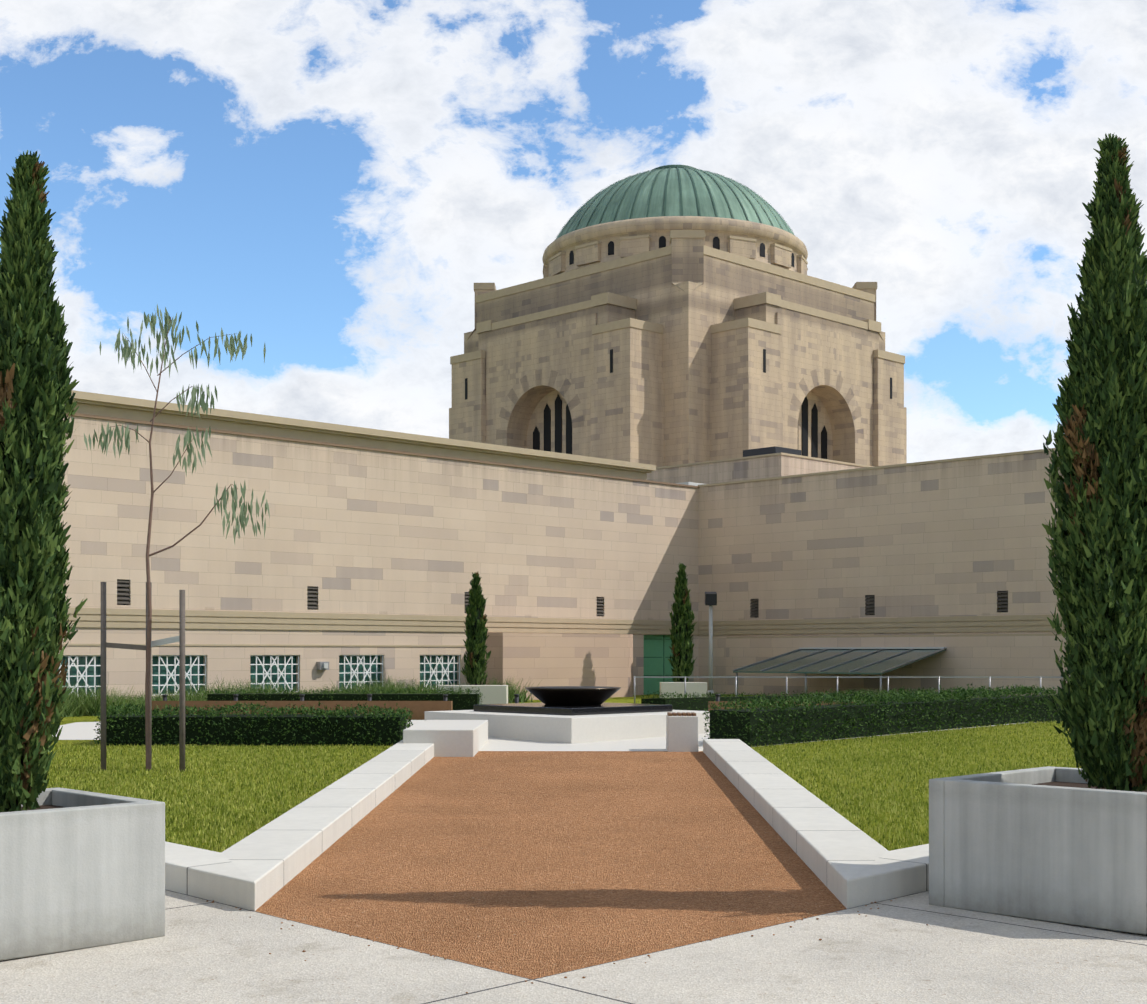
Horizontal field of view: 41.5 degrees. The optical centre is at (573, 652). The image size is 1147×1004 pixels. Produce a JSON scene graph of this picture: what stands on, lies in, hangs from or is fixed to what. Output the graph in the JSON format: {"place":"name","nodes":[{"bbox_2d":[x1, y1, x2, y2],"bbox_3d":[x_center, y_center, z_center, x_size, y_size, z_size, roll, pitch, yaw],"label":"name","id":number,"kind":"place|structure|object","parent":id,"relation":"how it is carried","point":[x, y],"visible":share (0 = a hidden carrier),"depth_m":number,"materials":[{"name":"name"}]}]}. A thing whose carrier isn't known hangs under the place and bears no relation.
{"place":"outdoors","nodes":[
{"label":"outdoors","id":0,"kind":"place"},
{"bbox_2d":[52,720,1044,750],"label":"fountain paving","id":1,"kind":"structure","parent":0,"point":[79,731],"depth_m":22.07,"materials":[{"name":"white stone"}]},
{"bbox_2d":[425,702,709,743],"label":"fountain plinth","id":2,"kind":"structure","parent":1,"relation":"on","point":[603,721],"depth_m":23.06,"materials":[{"name":"white stone"}]},
{"bbox_2d":[525,686,620,705],"bbox_3d":[-0.009,0.717,24.437,1.550,0.300,1.550,0,0,1],"label":"fountain bowl","id":3,"kind":"object","parent":2,"relation":"on","point":[572,695],"visible":0.94,"depth_m":23.93,"materials":[{"name":"black stone"}]},
{"bbox_2d":[702,684,1063,746],"bbox_3d":[5.518,0.945,24.917,9.522,0.843,1.117,0,0,-44],"label":"hedge","id":4,"kind":"object","parent":1,"relation":"on","point":[764,722],"visible":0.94,"depth_m":23.61,"materials":[{"name":"green plant"}]},
{"bbox_2d":[255,751,846,978],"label":"gravel path","id":5,"kind":"structure","parent":0,"point":[532,864],"depth_m":10.79,"materials":[{"name":"brown gravel"}]},
{"bbox_2d":[43,694,1080,852],"bbox_3d":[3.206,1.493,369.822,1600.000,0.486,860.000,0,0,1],"label":"lawn","id":6,"kind":"structure","parent":0,"point":[68,720],"depth_m":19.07,"materials":[{"name":"green plant"}]},
{"bbox_2d":[101,582,184,771],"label":"tree stakes","id":7,"kind":"object","parent":6,"relation":"on","point":[180,638],"visible":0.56,"depth_m":18.00,"materials":[{"name":"grey"}]},
{"bbox_2d":[84,305,269,770],"bbox_3d":[-4.694,-1.369,17.991,2.148,5.559,0.499,0,0,1],"label":"sapling","id":8,"kind":"object","parent":6,"relation":"on","point":[127,354],"depth_m":17.97,"materials":[{"name":"green plant"}]},
{"bbox_2d":[91,701,413,745],"bbox_3d":[-4.644,1.041,22.108,4.638,0.669,1.112,0,0,1],"label":"hedge","id":9,"kind":"object","parent":6,"relation":"on","point":[318,726],"visible":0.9,"depth_m":21.73,"materials":[{"name":"green plant"}]},
{"bbox_2d":[51,672,541,716],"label":"shrubs","id":10,"kind":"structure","parent":6,"relation":"on","point":[78,704],"depth_m":44.62,"materials":[{"name":"green plant"}]},
{"bbox_2d":[202,686,484,709],"bbox_3d":[-6.412,1.350,42.339,7.830,0.820,1.144,0,0,1],"label":"hedge","id":11,"kind":"object","parent":6,"relation":"on","point":[467,701],"visible":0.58,"depth_m":41.95,"materials":[{"name":"green plant"}]},
{"bbox_2d":[57,390,699,701],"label":"wing wall","id":12,"kind":"structure","parent":6,"relation":"on","point":[385,543],"depth_m":51.02,"materials":[{"name":"beige stone"}]},
{"bbox_2d":[58,655,459,695],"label":"window grilles","id":13,"kind":"object","parent":12,"relation":"in","point":[166,665],"visible":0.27,"depth_m":49.16,"materials":[{"name":"white metal"}]},
{"bbox_2d":[317,662,328,669],"bbox_3d":[-8.302,0.451,50.247,0.300,0.270,0.350,0,0,46],"label":"wall light","id":14,"kind":"object","parent":12,"relation":"attached to","point":[322,665],"visible":1,"depth_m":50.15,"materials":[{"name":"grey metal"}]},
{"bbox_2d":[647,452,874,483],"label":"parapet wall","id":15,"kind":"structure","parent":12,"relation":"on","point":[750,467],"depth_m":72.32,"materials":[{"name":"stone"}]},
{"bbox_2d":[676,446,800,485],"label":"roof plant","id":16,"kind":"object","parent":15,"relation":"on","point":[762,451],"visible":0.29,"depth_m":72.24,"materials":[{"name":"grey metal"}]},
{"bbox_2d":[460,572,490,684],"bbox_3d":[-3.345,-0.747,51.871,0.992,4.067,1.054,0,0,-14],"label":"cypress","id":17,"kind":"object","parent":6,"relation":"on","point":[475,664],"visible":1,"depth_m":51.67,"materials":[{"name":"green plant"}]},
{"bbox_2d":[152,694,892,719],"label":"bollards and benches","id":18,"kind":"object","parent":6,"relation":"on","point":[418,709],"visible":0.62,"depth_m":33.29,"materials":[{"name":"brown metal"}]},
{"bbox_2d":[165,715,928,910],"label":"path kerb walls","id":19,"kind":"structure","parent":6,"relation":"on","point":[848,863],"depth_m":11.55,"materials":[{"name":"concrete"}]},
{"bbox_2d":[667,712,695,715],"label":"pedestal slats","id":20,"kind":"object","parent":19,"relation":"on","point":[681,714],"visible":1,"depth_m":20.66,"materials":[{"name":"brown wood"}]},
{"bbox_2d":[481,633,632,699],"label":"wall","id":21,"kind":"structure","parent":6,"relation":"on","point":[557,659],"depth_m":56.07,"materials":[{"name":"stone"}]},
{"bbox_2d":[438,682,706,703],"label":"planter boxes","id":22,"kind":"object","parent":6,"relation":"on","point":[495,694],"depth_m":50.77,"materials":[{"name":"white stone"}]},
{"bbox_2d":[449,230,906,466],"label":"hall of memory tower","id":23,"kind":"structure","parent":6,"relation":"on","point":[686,346],"depth_m":90.51,"materials":[{"name":"beige stone"}]},
{"bbox_2d":[542,216,807,277],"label":"hall of memory drum","id":24,"kind":"structure","parent":23,"relation":"on","point":[615,240],"depth_m":94.21,"materials":[{"name":"beige stone"}]},
{"bbox_2d":[555,165,793,239],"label":"hall of memory dome","id":25,"kind":"structure","parent":24,"relation":"on","point":[674,190],"depth_m":95.30,"materials":[{"name":"green metal"}]},
{"bbox_2d":[668,562,695,681],"bbox_3d":[4.072,-1.022,56.798,1.101,4.716,1.022,0,0,30],"label":"cypress","id":26,"kind":"object","parent":6,"relation":"on","point":[682,617],"visible":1,"depth_m":56.62,"materials":[{"name":"green plant"}]},
{"bbox_2d":[705,592,716,696],"bbox_3d":[5.337,-0.314,58.766,0.440,4.100,0.450,0,0,1],"label":"floodlight post","id":27,"kind":"object","parent":6,"relation":"on","point":[710,599],"visible":0.79,"depth_m":58.72,"materials":[{"name":"grey metal"}]},
{"bbox_2d":[638,687,949,710],"bbox_3d":[6.569,1.341,41.706,13.192,0.853,1.150,0,0,-45],"label":"hedge","id":28,"kind":"object","parent":6,"relation":"on","point":[695,703],"visible":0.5,"depth_m":38.06,"materials":[{"name":"green plant"}]},
{"bbox_2d":[634,647,1069,702],"bbox_3d":[10.129,0.771,52.254,16.550,1.930,15.055,0,0,1],"label":"railing","id":29,"kind":"object","parent":6,"relation":"on","point":[842,660],"visible":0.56,"depth_m":54.73,"materials":[{"name":"grey metal"}]},
{"bbox_2d":[698,448,1069,696],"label":"wing wall","id":30,"kind":"structure","parent":6,"relation":"on","point":[951,555],"depth_m":57.03,"materials":[{"name":"stone"}]},
{"bbox_2d":[840,685,1042,697],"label":"plants","id":31,"kind":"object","parent":6,"relation":"on","point":[948,690],"depth_m":46.48,"materials":[{"name":"plant"}]},
{"bbox_2d":[0,889,1146,1003],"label":"paving","id":32,"kind":"structure","parent":0,"point":[897,950],"depth_m":7.61,"materials":[{"name":"grey concrete"}]},
{"bbox_2d":[0,787,164,960],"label":"planter","id":33,"kind":"object","parent":32,"relation":"on","point":[79,869],"visible":1,"depth_m":8.07,"materials":[{"name":"concrete"}]},
{"bbox_2d":[0,150,86,811],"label":"cypress","id":34,"kind":"object","parent":33,"relation":"in","point":[37,404],"visible":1,"depth_m":8.29,"materials":[{"name":"green plant"}]},
{"bbox_2d":[206,898,927,992],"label":"gravel stray pebbles","id":35,"kind":"object","parent":32,"relation":"on","point":[565,976],"visible":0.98,"depth_m":8.40,"materials":[{"name":"brown gravel"}]},
{"bbox_2d":[929,766,1146,934],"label":"planter","id":36,"kind":"object","parent":32,"relation":"on","point":[1065,845],"visible":0.98,"depth_m":8.85,"materials":[{"name":"concrete"}]},
{"bbox_2d":[1042,133,1146,791],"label":"cypress","id":37,"kind":"object","parent":36,"relation":"in","point":[1097,564],"visible":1,"depth_m":9.16,"materials":[{"name":"green plant"}]},
{"bbox_2d":[0,0,1146,462],"label":"sky","id":38,"kind":"structure","parent":0,"point":[332,184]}
]}

